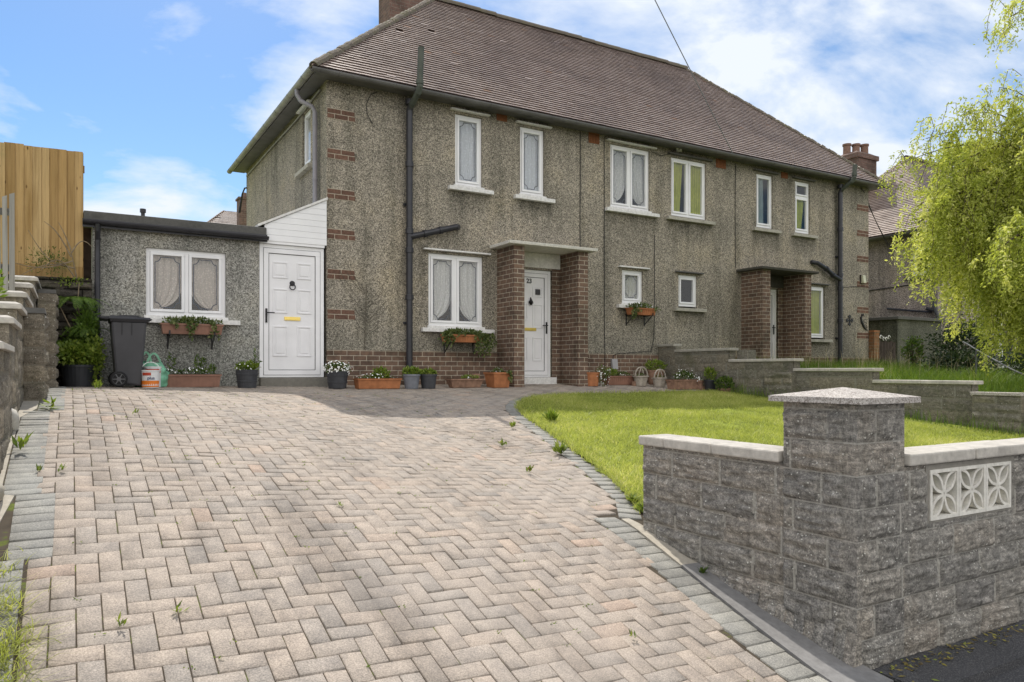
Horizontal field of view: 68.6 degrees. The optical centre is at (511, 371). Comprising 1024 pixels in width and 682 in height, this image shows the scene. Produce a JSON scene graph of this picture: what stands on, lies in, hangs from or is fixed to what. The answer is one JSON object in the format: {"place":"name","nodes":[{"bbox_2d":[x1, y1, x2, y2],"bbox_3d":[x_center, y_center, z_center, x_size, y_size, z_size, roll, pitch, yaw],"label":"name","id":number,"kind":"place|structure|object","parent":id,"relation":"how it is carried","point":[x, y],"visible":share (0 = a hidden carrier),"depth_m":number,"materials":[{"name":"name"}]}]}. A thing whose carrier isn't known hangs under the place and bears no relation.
{"place":"outdoors","nodes":[
{"label":"outdoors","id":0,"kind":"place"},
{"bbox_2d":[61,327,109,336],"bbox_3d":[-5.911,-0.551,10.505,0.707,0.159,0.300,0,0,-31],"label":"fern","id":1,"kind":"object","parent":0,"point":[80,330],"visible":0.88,"depth_m":10.39,"materials":[{"name":"green plant"}]},
{"bbox_2d":[0,383,813,681],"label":"driveway","id":2,"kind":"structure","parent":0,"point":[391,449],"depth_m":4.27,"materials":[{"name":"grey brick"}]},
{"bbox_2d":[56,330,107,386],"bbox_3d":[-5.921,-0.187,10.210,0.772,0.783,0.565,0,0,-31],"label":"black pot","id":3,"kind":"object","parent":2,"relation":"on","point":[79,358],"visible":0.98,"depth_m":10.12,"materials":[{"name":"plastic"}]},
{"bbox_2d":[91,379,102,387],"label":"weed","id":4,"kind":"object","parent":2,"relation":"on","point":[96,383],"visible":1,"depth_m":8.86,"materials":[{"name":"green plant"}]},
{"bbox_2d":[115,611,126,625],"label":"weed","id":5,"kind":"object","parent":2,"relation":"on","point":[123,622],"visible":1,"depth_m":3.24,"materials":[{"name":"green plant"}]},
{"bbox_2d":[99,315,151,386],"bbox_3d":[-5.415,-0.289,10.501,0.642,0.995,0.636,0,0,-31],"label":"wheelie bin","id":6,"kind":"object","parent":2,"relation":"on","point":[127,334],"visible":1,"depth_m":10.31,"materials":[{"name":"plastic"}]},
{"bbox_2d":[141,362,159,387],"bbox_3d":[-5.061,0.042,10.503,0.246,0.362,0.242,0,0,-31],"label":"paint tub","id":7,"kind":"object","parent":2,"relation":"on","point":[150,378],"visible":1,"depth_m":10.41,"materials":[{"name":"white plastic"}]},
{"bbox_2d":[135,351,168,386],"bbox_3d":[-5.217,-0.034,10.843,0.491,0.527,0.294,0,0,-31],"label":"watering can","id":8,"kind":"object","parent":2,"relation":"on","point":[164,375],"visible":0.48,"depth_m":10.84,"materials":[{"name":"green plastic"}]},
{"bbox_2d":[143,366,161,386],"bbox_3d":[-5.138,0.073,10.713,0.246,0.300,0.246,0,0,-31],"label":"stacked paint tub","id":9,"kind":"object","parent":2,"relation":"on","point":[150,367],"visible":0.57,"depth_m":10.63,"materials":[{"name":"white plastic"}]},
{"bbox_2d":[173,599,188,611],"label":"weed","id":10,"kind":"object","parent":2,"relation":"on","point":[177,606],"visible":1,"depth_m":3.41,"materials":[{"name":"green plant"}]},
{"bbox_2d":[166,352,221,386],"bbox_3d":[-4.802,-0.042,11.215,0.834,0.538,0.248,0,0,-31],"label":"planter trough","id":11,"kind":"object","parent":2,"relation":"on","point":[187,379],"visible":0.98,"depth_m":11.17,"materials":[{"name":"brown plastic"}]},
{"bbox_2d":[234,348,261,387],"bbox_3d":[-4.065,-0.066,11.528,0.384,0.627,0.403,0,0,11],"label":"barrel planter","id":12,"kind":"object","parent":2,"relation":"on","point":[247,377],"visible":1,"depth_m":11.41,"materials":[{"name":"plastic"}]},
{"bbox_2d":[322,360,352,388],"bbox_3d":[-2.834,0.041,12.176,0.520,0.459,0.412,0,0,-31],"label":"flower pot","id":13,"kind":"object","parent":2,"relation":"on","point":[336,379],"visible":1,"depth_m":12.06,"materials":[{"name":"plastic"}]},
{"bbox_2d":[353,366,401,388],"bbox_3d":[-2.222,0.086,12.402,0.764,0.384,0.287,0,0,-31],"label":"planter trough","id":14,"kind":"object","parent":2,"relation":"on","point":[376,381],"visible":1,"depth_m":12.34,"materials":[{"name":"ceramic"}]},
{"bbox_2d":[402,365,422,388],"bbox_3d":[-1.693,0.085,12.640,0.371,0.401,0.346,0,0,-31],"label":"zinc bucket","id":15,"kind":"object","parent":2,"relation":"on","point":[411,377],"visible":1,"depth_m":12.53,"materials":[{"name":"metal"}]},
{"bbox_2d":[0,386,828,681],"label":"paving border","id":16,"kind":"object","parent":2,"relation":"on","point":[32,529],"visible":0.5,"depth_m":4.36,"materials":[{"name":"grey concrete"}]},
{"bbox_2d":[0,546,36,588],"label":"grass tuft","id":17,"kind":"object","parent":16,"relation":"on","point":[11,567],"visible":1,"depth_m":3.54,"materials":[{"name":"green plant"}]},
{"bbox_2d":[11,431,33,449],"bbox_3d":[-3.305,0.464,5.048,0.156,0.129,0.167,0,0,-31],"label":"weed","id":18,"kind":"object","parent":16,"relation":"on","point":[22,442],"visible":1,"depth_m":5.03,"materials":[{"name":"green plant"}]},
{"bbox_2d":[0,568,57,628],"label":"grass tuft","id":19,"kind":"object","parent":16,"relation":"on","point":[10,606],"visible":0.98,"depth_m":3.27,"materials":[{"name":"green plant"}]},
{"bbox_2d":[0,634,66,681],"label":"grass tuft","id":20,"kind":"object","parent":16,"relation":"on","point":[12,679],"visible":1,"depth_m":2.85,"materials":[{"name":"green plant"}]},
{"bbox_2d":[0,608,86,668],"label":"grass tuft","id":21,"kind":"object","parent":16,"relation":"on","point":[3,646],"visible":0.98,"depth_m":3.02,"materials":[{"name":"green plant"}]},
{"bbox_2d":[40,397,64,408],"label":"weed","id":22,"kind":"object","parent":16,"relation":"on","point":[50,406],"visible":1,"depth_m":6.36,"materials":[{"name":"green plant"}]},
{"bbox_2d":[71,388,748,680],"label":"joint moss","id":23,"kind":"object","parent":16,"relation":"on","point":[307,489],"visible":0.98,"depth_m":5.41,"materials":[{"name":"green plant"}]},
{"bbox_2d":[623,491,641,502],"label":"weed","id":24,"kind":"object","parent":16,"relation":"on","point":[632,496],"visible":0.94,"depth_m":5.89,"materials":[{"name":"green plant"}]},
{"bbox_2d":[634,503,642,512],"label":"weed","id":25,"kind":"object","parent":16,"relation":"on","point":[639,506],"visible":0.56,"depth_m":5.39,"materials":[{"name":"green plant"}]},
{"bbox_2d":[420,367,437,388],"bbox_3d":[-1.428,0.102,12.787,0.311,0.367,0.312,0,0,28],"label":"zinc bucket","id":26,"kind":"object","parent":2,"relation":"on","point":[428,381],"visible":0.98,"depth_m":12.68,"materials":[{"name":"metal"}]},
{"bbox_2d":[444,374,484,387],"bbox_3d":[-0.834,0.153,13.248,0.674,0.252,0.264,0,0,-31],"label":"planter trough","id":27,"kind":"object","parent":2,"relation":"on","point":[467,381],"visible":1,"depth_m":13.16,"materials":[{"name":"ceramic"}]},
{"bbox_2d":[483,366,512,387],"bbox_3d":[-0.217,0.089,13.488,0.425,0.388,0.480,0,0,-31],"label":"square pot","id":28,"kind":"object","parent":2,"relation":"on","point":[498,379],"visible":1,"depth_m":13.39,"materials":[{"name":"ceramic"}]},
{"bbox_2d":[525,465,533,472],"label":"weed","id":29,"kind":"object","parent":2,"relation":"on","point":[529,468],"visible":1,"depth_m":6.56,"materials":[{"name":"green plant"}]},
{"bbox_2d":[552,439,569,453],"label":"weed","id":30,"kind":"object","parent":2,"relation":"on","point":[558,448],"visible":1,"depth_m":7.34,"materials":[{"name":"green plant"}]},
{"bbox_2d":[587,364,610,385],"bbox_3d":[1.674,0.074,14.681,0.562,0.459,0.323,0,0,-1],"label":"clay pot","id":31,"kind":"object","parent":2,"relation":"on","point":[593,379],"visible":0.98,"depth_m":14.57,"materials":[{"name":"ceramic"}]},
{"bbox_2d":[602,368,633,384],"bbox_3d":[2.147,0.083,15.229,0.725,0.366,0.251,0,0,-31],"label":"planter trough","id":32,"kind":"object","parent":2,"relation":"on","point":[618,379],"visible":0.87,"depth_m":15.13,"materials":[{"name":"ceramic"}]},
{"bbox_2d":[632,366,648,385],"bbox_3d":[2.605,0.090,15.181,0.350,0.396,0.330,0,0,-31],"label":"basket planter","id":33,"kind":"object","parent":2,"relation":"on","point":[640,379],"visible":1,"depth_m":15.09,"materials":[{"name":"stone"}]},
{"bbox_2d":[643,358,666,384],"bbox_3d":[3.036,-0.012,15.737,0.581,0.555,0.428,0,0,-31],"label":"clay pot","id":34,"kind":"object","parent":2,"relation":"on","point":[652,372],"visible":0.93,"depth_m":15.63,"materials":[{"name":"ceramic"}]},
{"bbox_2d":[651,369,666,386],"bbox_3d":[2.968,0.123,15.116,0.324,0.366,0.305,0,0,-31],"label":"basket planter","id":35,"kind":"object","parent":2,"relation":"on","point":[659,381],"visible":1,"depth_m":15.04,"materials":[{"name":"stone"}]},
{"bbox_2d":[665,369,697,389],"bbox_3d":[3.369,0.139,14.799,0.712,0.411,0.269,0,0,-31],"label":"planter trough","id":36,"kind":"object","parent":2,"relation":"on","point":[683,383],"visible":1,"depth_m":14.71,"materials":[{"name":"ceramic"}]},
{"bbox_2d":[697,386,704,389],"bbox_3d":[3.764,0.329,14.889,0.220,0.094,0.160,0,0,-31],"label":"loose brick","id":37,"kind":"object","parent":2,"relation":"on","point":[700,387],"visible":0.37,"depth_m":14.79,"materials":[{"name":"brick"}]},
{"bbox_2d":[696,376,703,385],"bbox_3d":[3.715,0.184,14.857,0.201,0.190,0.174,0,0,-31],"label":"clay pot","id":38,"kind":"object","parent":37,"relation":"on","point":[700,381],"visible":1,"depth_m":14.81,"materials":[{"name":"ceramic"}]},
{"bbox_2d":[703,366,717,390],"bbox_3d":[3.900,0.125,14.730,0.303,0.501,0.310,0,0,-31],"label":"black pot","id":39,"kind":"object","parent":2,"relation":"on","point":[709,384],"visible":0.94,"depth_m":14.66,"materials":[{"name":"plastic"}]},
{"bbox_2d":[0,0,1023,221],"label":"sky","id":40,"kind":"structure","parent":0,"point":[159,99],"materials":[{"name":"blue"}]},
{"bbox_2d":[8,280,1023,504],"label":"ground","id":41,"kind":"structure","parent":0,"point":[624,487],"depth_m":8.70,"materials":[{"name":"green plant"}]},
{"bbox_2d":[0,193,14,290],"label":"weathered boards","id":42,"kind":"object","parent":41,"relation":"on","point":[5,266],"visible":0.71,"depth_m":7.76,"materials":[{"name":"grey wood"}]},
{"bbox_2d":[0,401,38,521],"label":"concrete edging","id":43,"kind":"object","parent":41,"relation":"on","point":[6,501],"visible":0.18,"depth_m":4.88,"materials":[{"name":"grey concrete"}]},
{"bbox_2d":[0,482,4,499],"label":"rock","id":44,"kind":"object","parent":43,"relation":"on","point":[2,489],"visible":1,"depth_m":4.13,"materials":[{"name":"white stone"}]},
{"bbox_2d":[11,408,19,430],"bbox_3d":[-3.752,0.354,5.556,0.178,0.206,0.260,0,0,-31],"label":"rock","id":45,"kind":"object","parent":43,"relation":"on","point":[15,421],"visible":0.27,"depth_m":5.52,"materials":[{"name":"white stone"}]},
{"bbox_2d":[0,275,59,473],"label":"stepped side wall","id":46,"kind":"structure","parent":41,"relation":"on","point":[29,333],"depth_m":6.82,"materials":[{"name":"grey stone"}]},
{"bbox_2d":[0,269,7,296],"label":"wall top weeds","id":47,"kind":"object","parent":46,"relation":"on","point":[2,290],"depth_m":6.43,"materials":[{"name":"green plant"}]},
{"bbox_2d":[0,142,90,278],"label":"timber fence","id":48,"kind":"object","parent":41,"relation":"on","point":[43,184],"visible":0.76,"depth_m":10.60,"materials":[{"name":"brown wood"}]},
{"bbox_2d":[1,274,91,385],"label":"rubble wall","id":49,"kind":"structure","parent":41,"relation":"on","point":[63,290],"depth_m":10.57,"materials":[{"name":"grey stone"}]},
{"bbox_2d":[8,221,90,286],"bbox_3d":[-6.415,-1.631,10.384,1.037,0.910,0.390,0,0,-39],"label":"bare shrub","id":50,"kind":"object","parent":49,"relation":"on","point":[56,264],"visible":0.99,"depth_m":10.45,"materials":[{"name":"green plant"}]},
{"bbox_2d":[58,282,100,344],"bbox_3d":[-6.042,-0.530,10.462,0.594,1.471,0.386,0,0,-31],"label":"shrub","id":51,"kind":"object","parent":49,"relation":"attached to","point":[85,320],"visible":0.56,"depth_m":10.45,"materials":[{"name":"green plant"}]},
{"bbox_2d":[58,296,109,309],"bbox_3d":[-6.041,-0.954,10.447,0.921,0.196,0.402,0,0,-31],"label":"fern","id":52,"kind":"object","parent":49,"relation":"attached to","point":[79,301],"visible":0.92,"depth_m":10.40,"materials":[{"name":"green plant"}]},
{"bbox_2d":[82,197,327,386],"bbox_3d":[-6.142,-1.192,14.229,3.560,3.455,6.320,0,0,-31],"label":"side extension","id":53,"kind":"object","parent":41,"relation":"on","point":[259,287],"visible":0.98,"depth_m":11.79,"materials":[{"name":"concrete"}]},
{"bbox_2d":[158,314,223,349],"bbox_3d":[-4.851,-0.613,11.351,0.924,0.536,0.385,0,0,-31],"label":"window box","id":54,"kind":"object","parent":53,"relation":"attached to","point":[207,326],"visible":1,"depth_m":11.30,"materials":[{"name":"brown plastic"}]},
{"bbox_2d":[144,248,239,325],"bbox_3d":[-4.916,-1.298,11.553,1.364,1.133,0.212,0,0,-30],"label":"window","id":55,"kind":"structure","parent":53,"relation":"in","point":[170,273],"depth_m":11.53,"materials":[{"name":"plastic"}]},
{"bbox_2d":[259,243,323,376],"bbox_3d":[-3.607,-0.987,12.314,1.045,2.155,0.155,0,0,-30],"label":"door","id":56,"kind":"structure","parent":53,"relation":"in","point":[291,278],"depth_m":12.30,"materials":[{"name":"plastic"}]},
{"bbox_2d":[207,193,245,225],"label":"distant house","id":57,"kind":"structure","parent":41,"relation":"on","point":[229,217],"depth_m":33.01,"materials":[{"name":"tile"}]},
{"bbox_2d":[227,0,889,386],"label":"semi detached house","id":58,"kind":"structure","parent":41,"relation":"on","point":[545,204],"depth_m":15.25,"materials":[{"name":"concrete"}]},
{"bbox_2d":[295,99,312,178],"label":"window","id":59,"kind":"structure","parent":58,"relation":"in","point":[308,165],"depth_m":13.84,"materials":[{"name":"plastic"}]},
{"bbox_2d":[421,247,494,333],"bbox_3d":[-1.011,-1.472,13.853,1.467,1.505,0.212,0,0,-30],"label":"window","id":60,"kind":"structure","parent":58,"relation":"in","point":[456,279],"depth_m":13.86,"materials":[{"name":"plastic"}]},
{"bbox_2d":[438,327,496,357],"bbox_3d":[-0.868,-0.535,13.697,1.208,0.566,0.386,0,0,-31],"label":"window box","id":61,"kind":"object","parent":58,"relation":"attached to","point":[472,336],"visible":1,"depth_m":13.68,"materials":[{"name":"ceramic"}]},
{"bbox_2d":[448,107,493,195],"bbox_3d":[-0.787,-4.086,13.985,0.920,1.498,0.212,0,0,-30],"label":"window","id":62,"kind":"structure","parent":58,"relation":"in","point":[467,129],"depth_m":14.04,"materials":[{"name":"plastic"}]},
{"bbox_2d":[513,120,554,203],"bbox_3d":[0.415,-4.086,14.693,0.910,1.498,0.212,0,0,-30],"label":"window","id":63,"kind":"structure","parent":58,"relation":"in","point":[531,140],"depth_m":14.75,"materials":[{"name":"plastic"}]},
{"bbox_2d":[524,269,549,376],"bbox_3d":[0.362,-0.947,14.710,0.935,2.105,0.155,0,0,-30],"label":"door","id":64,"kind":"structure","parent":58,"relation":"in","point":[536,282],"depth_m":14.79,"materials":[{"name":"plastic"}]},
{"bbox_2d":[611,359,617,368],"bbox_3d":[2.134,-0.160,15.626,0.140,0.210,0.085,0,0,-31],"label":"grey board","id":65,"kind":"object","parent":58,"relation":"attached to","point":[614,363],"visible":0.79,"depth_m":15.60,"materials":[{"name":"grey plastic"}]},
{"bbox_2d":[605,138,659,217],"bbox_3d":[2.530,-4.086,15.939,1.420,1.498,0.212,0,0,-30],"label":"window","id":66,"kind":"structure","parent":58,"relation":"in","point":[628,166],"depth_m":15.95,"materials":[{"name":"plastic"}]},
{"bbox_2d":[616,265,652,307],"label":"window","id":67,"kind":"structure","parent":58,"relation":"in","point":[631,280],"depth_m":16.02,"materials":[{"name":"plastic"}]},
{"bbox_2d":[625,302,660,325],"bbox_3d":[2.728,-1.233,15.816,0.819,0.516,0.385,0,0,-31],"label":"window box","id":68,"kind":"object","parent":58,"relation":"attached to","point":[634,310],"visible":1,"depth_m":15.74,"materials":[{"name":"ceramic"}]},
{"bbox_2d":[673,271,706,312],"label":"window","id":69,"kind":"structure","parent":58,"relation":"in","point":[681,277],"depth_m":16.77,"materials":[{"name":"plastic"}]},
{"bbox_2d":[666,152,715,225],"bbox_3d":[3.974,-4.071,16.789,1.410,1.468,0.212,0,0,-30],"label":"window","id":70,"kind":"structure","parent":58,"relation":"in","point":[694,172],"depth_m":16.81,"materials":[{"name":"plastic"}]},
{"bbox_2d":[655,0,732,153],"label":"overhead cable","id":71,"kind":"object","parent":58,"relation":"attached to","point":[694,77],"visible":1,"depth_m":15.41,"materials":[{"name":"black rubber"}]},
{"bbox_2d":[752,169,781,233],"bbox_3d":[6.085,-4.076,18.032,0.930,1.458,0.212,0,0,-30],"label":"window","id":72,"kind":"structure","parent":58,"relation":"in","point":[760,226],"depth_m":18.07,"materials":[{"name":"plastic"}]},
{"bbox_2d":[771,289,775,358],"bbox_3d":[6.042,-1.092,18.056,0.920,1.815,0.155,0,0,-30],"label":"door","id":73,"kind":"structure","parent":58,"relation":"in","point":[773,292],"depth_m":18.23,"materials":[{"name":"plastic"}]},
{"bbox_2d":[791,176,817,238],"bbox_3d":[7.263,-4.076,18.727,0.915,1.458,0.212,0,0,-30],"label":"window","id":74,"kind":"structure","parent":58,"relation":"in","point":[799,198],"depth_m":18.77,"materials":[{"name":"plastic"}]},
{"bbox_2d":[811,283,832,342],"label":"window","id":75,"kind":"structure","parent":58,"relation":"in","point":[816,292],"depth_m":19.10,"materials":[{"name":"plastic"}]},
{"bbox_2d":[846,315,852,325],"bbox_3d":[8.834,-1.345,19.621,0.292,0.292,0.020,0,0,-31],"label":"wall ornament","id":76,"kind":"object","parent":58,"relation":"attached to","point":[849,320],"depth_m":19.61,"materials":[{"name":"black metal"}]},
{"bbox_2d":[860,314,867,330],"bbox_3d":[9.361,-1.312,19.922,0.317,0.460,0.068,0,0,-31],"label":"wall ornament","id":77,"kind":"object","parent":58,"relation":"attached to","point":[862,323],"depth_m":19.88,"materials":[{"name":"black metal"}]},
{"bbox_2d":[863,190,893,254],"bbox_3d":[10.576,-4.210,21.569,0.018,1.208,4.236,0,0,37],"label":"service cable","id":78,"kind":"object","parent":58,"relation":"attached to","point":[878,226],"visible":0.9,"depth_m":21.43,"materials":[{"name":"black rubber"}]},
{"bbox_2d":[737,350,755,358],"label":"concrete block","id":79,"kind":"structure","parent":41,"relation":"on","point":[746,354],"depth_m":14.53,"materials":[{"name":"grey concrete"}]},
{"bbox_2d":[682,562,893,681],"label":"kerb edging","id":80,"kind":"object","parent":41,"relation":"on","point":[805,651],"visible":0.63,"depth_m":4.07,"materials":[{"name":"grey concrete"}]},
{"bbox_2d":[621,518,697,565],"bbox_3d":[0.969,1.216,5.142,0.160,0.292,0.720,0,0,-31],"label":"kerb strip","id":81,"kind":"object","parent":80,"relation":"on","point":[675,555],"visible":0.42,"depth_m":5.06,"materials":[{"name":"grey concrete"}]},
{"bbox_2d":[699,565,708,573],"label":"weed","id":82,"kind":"object","parent":80,"relation":"on","point":[702,570],"visible":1,"depth_m":4.71,"materials":[{"name":"green plant"}]},
{"bbox_2d":[639,387,1023,668],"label":"front garden wall","id":83,"kind":"structure","parent":41,"relation":"on","point":[845,525],"depth_m":4.24,"materials":[{"name":"stone"}]},
{"bbox_2d":[657,344,1023,434],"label":"stepped boundary wall","id":84,"kind":"structure","parent":41,"relation":"on","point":[953,398],"depth_m":12.24,"materials":[{"name":"grey stone"}]},
{"bbox_2d":[731,340,1016,378],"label":"grass seed heads","id":85,"kind":"object","parent":41,"relation":"on","point":[873,360],"depth_m":15.54,"materials":[{"name":"plant"}]},
{"bbox_2d":[869,330,879,364],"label":"brick gate pier","id":86,"kind":"structure","parent":41,"relation":"on","point":[874,339],"depth_m":19.99,"materials":[{"name":"orange brick"}]},
{"bbox_2d":[879,335,895,364],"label":"garden gate","id":87,"kind":"structure","parent":41,"relation":"on","point":[886,346],"depth_m":20.64,"materials":[{"name":"white paint"}]},
{"bbox_2d":[757,355,1023,392],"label":"bank grass","id":88,"kind":"structure","parent":41,"relation":"on","point":[997,381],"depth_m":13.35,"materials":[{"name":"green plant"}]},
{"bbox_2d":[869,316,945,364],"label":"flat roofed store","id":89,"kind":"structure","parent":41,"relation":"on","point":[897,329],"depth_m":21.36,"materials":[{"name":"grey concrete"}]},
{"bbox_2d":[899,335,926,367],"bbox_3d":[9.562,-0.460,17.854,0.631,0.920,0.585,0,0,-18],"label":"leafy weed shrub","id":90,"kind":"object","parent":41,"relation":"on","point":[915,342],"visible":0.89,"depth_m":17.83,"materials":[{"name":"green plant"}]},
{"bbox_2d":[841,143,1022,367],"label":"neighbouring house","id":91,"kind":"structure","parent":41,"relation":"on","point":[886,299],"depth_m":23.80,"materials":[{"name":"stone"}]},
{"bbox_2d":[905,247,932,279],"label":"window","id":92,"kind":"structure","parent":91,"relation":"in","point":[913,247],"depth_m":22.89,"materials":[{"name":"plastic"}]},
{"bbox_2d":[998,322,1022,367],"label":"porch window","id":93,"kind":"structure","parent":91,"relation":"in","point":[998,322],"depth_m":24.11,"materials":[{"name":"plastic"}]},
{"bbox_2d":[875,0,1023,375],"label":"weeping tree","id":94,"kind":"object","parent":41,"relation":"on","point":[976,202],"visible":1,"depth_m":11.77,"materials":[{"name":"green plant"}]},
{"bbox_2d":[916,345,994,374],"bbox_3d":[9.358,-0.127,15.793,1.616,0.859,1.433,0,0,-31],"label":"dark shrub","id":95,"kind":"object","parent":41,"relation":"on","point":[955,357],"visible":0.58,"depth_m":15.64,"materials":[{"name":"green plant"}]},
{"bbox_2d":[923,314,1008,368],"bbox_3d":[10.678,-0.647,17.787,1.976,1.498,1.790,0,0,-31],"label":"dark shrub","id":96,"kind":"object","parent":41,"relation":"on","point":[953,345],"visible":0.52,"depth_m":17.61,"materials":[{"name":"green plant"}]},
{"bbox_2d":[963,341,1023,376],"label":"handrail","id":97,"kind":"object","parent":41,"relation":"on","point":[976,350],"visible":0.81,"depth_m":14.11,"materials":[{"name":"grey metal"}]},
{"bbox_2d":[984,340,1023,378],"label":"dark shrub","id":98,"kind":"object","parent":41,"relation":"on","point":[1019,367],"visible":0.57,"depth_m":14.91,"materials":[{"name":"green plant"}]},
{"bbox_2d":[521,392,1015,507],"bbox_3d":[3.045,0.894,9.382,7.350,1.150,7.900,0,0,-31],"label":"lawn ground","id":99,"kind":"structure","parent":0,"point":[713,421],"depth_m":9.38,"materials":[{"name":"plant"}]},
{"bbox_2d":[540,407,559,420],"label":"weed","id":100,"kind":"object","parent":99,"relation":"on","point":[552,415],"visible":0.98,"depth_m":9.09,"materials":[{"name":"green plant"}]},
{"bbox_2d":[513,388,714,513],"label":"ragged edge grass","id":101,"kind":"structure","parent":99,"relation":"on","point":[544,427],"depth_m":7.98,"materials":[{"name":"green plant"}]},
{"bbox_2d":[713,375,735,391],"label":"shrub","id":102,"kind":"object","parent":99,"relation":"on","point":[727,380],"visible":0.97,"depth_m":14.28,"materials":[{"name":"plant"}]},
{"bbox_2d":[722,383,1023,436],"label":"lawn edge grass","id":103,"kind":"structure","parent":99,"relation":"on","point":[907,416],"depth_m":10.72,"materials":[{"name":"green plant"}]},
{"bbox_2d":[872,620,1023,681],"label":"wall foot pavement","id":104,"kind":"structure","parent":0,"point":[983,660],"depth_m":4.05,"materials":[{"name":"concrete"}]},
{"bbox_2d":[880,625,1023,681],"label":"leaf litter","id":105,"kind":"object","parent":104,"relation":"on","point":[910,665],"visible":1,"depth_m":4.10,"materials":[{"name":"plant"}]},
{"bbox_2d":[980,665,1023,681],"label":"street pavement","id":106,"kind":"structure","parent":0,"point":[1016,674],"depth_m":3.95,"materials":[{"name":"grey asphalt"}]}
]}

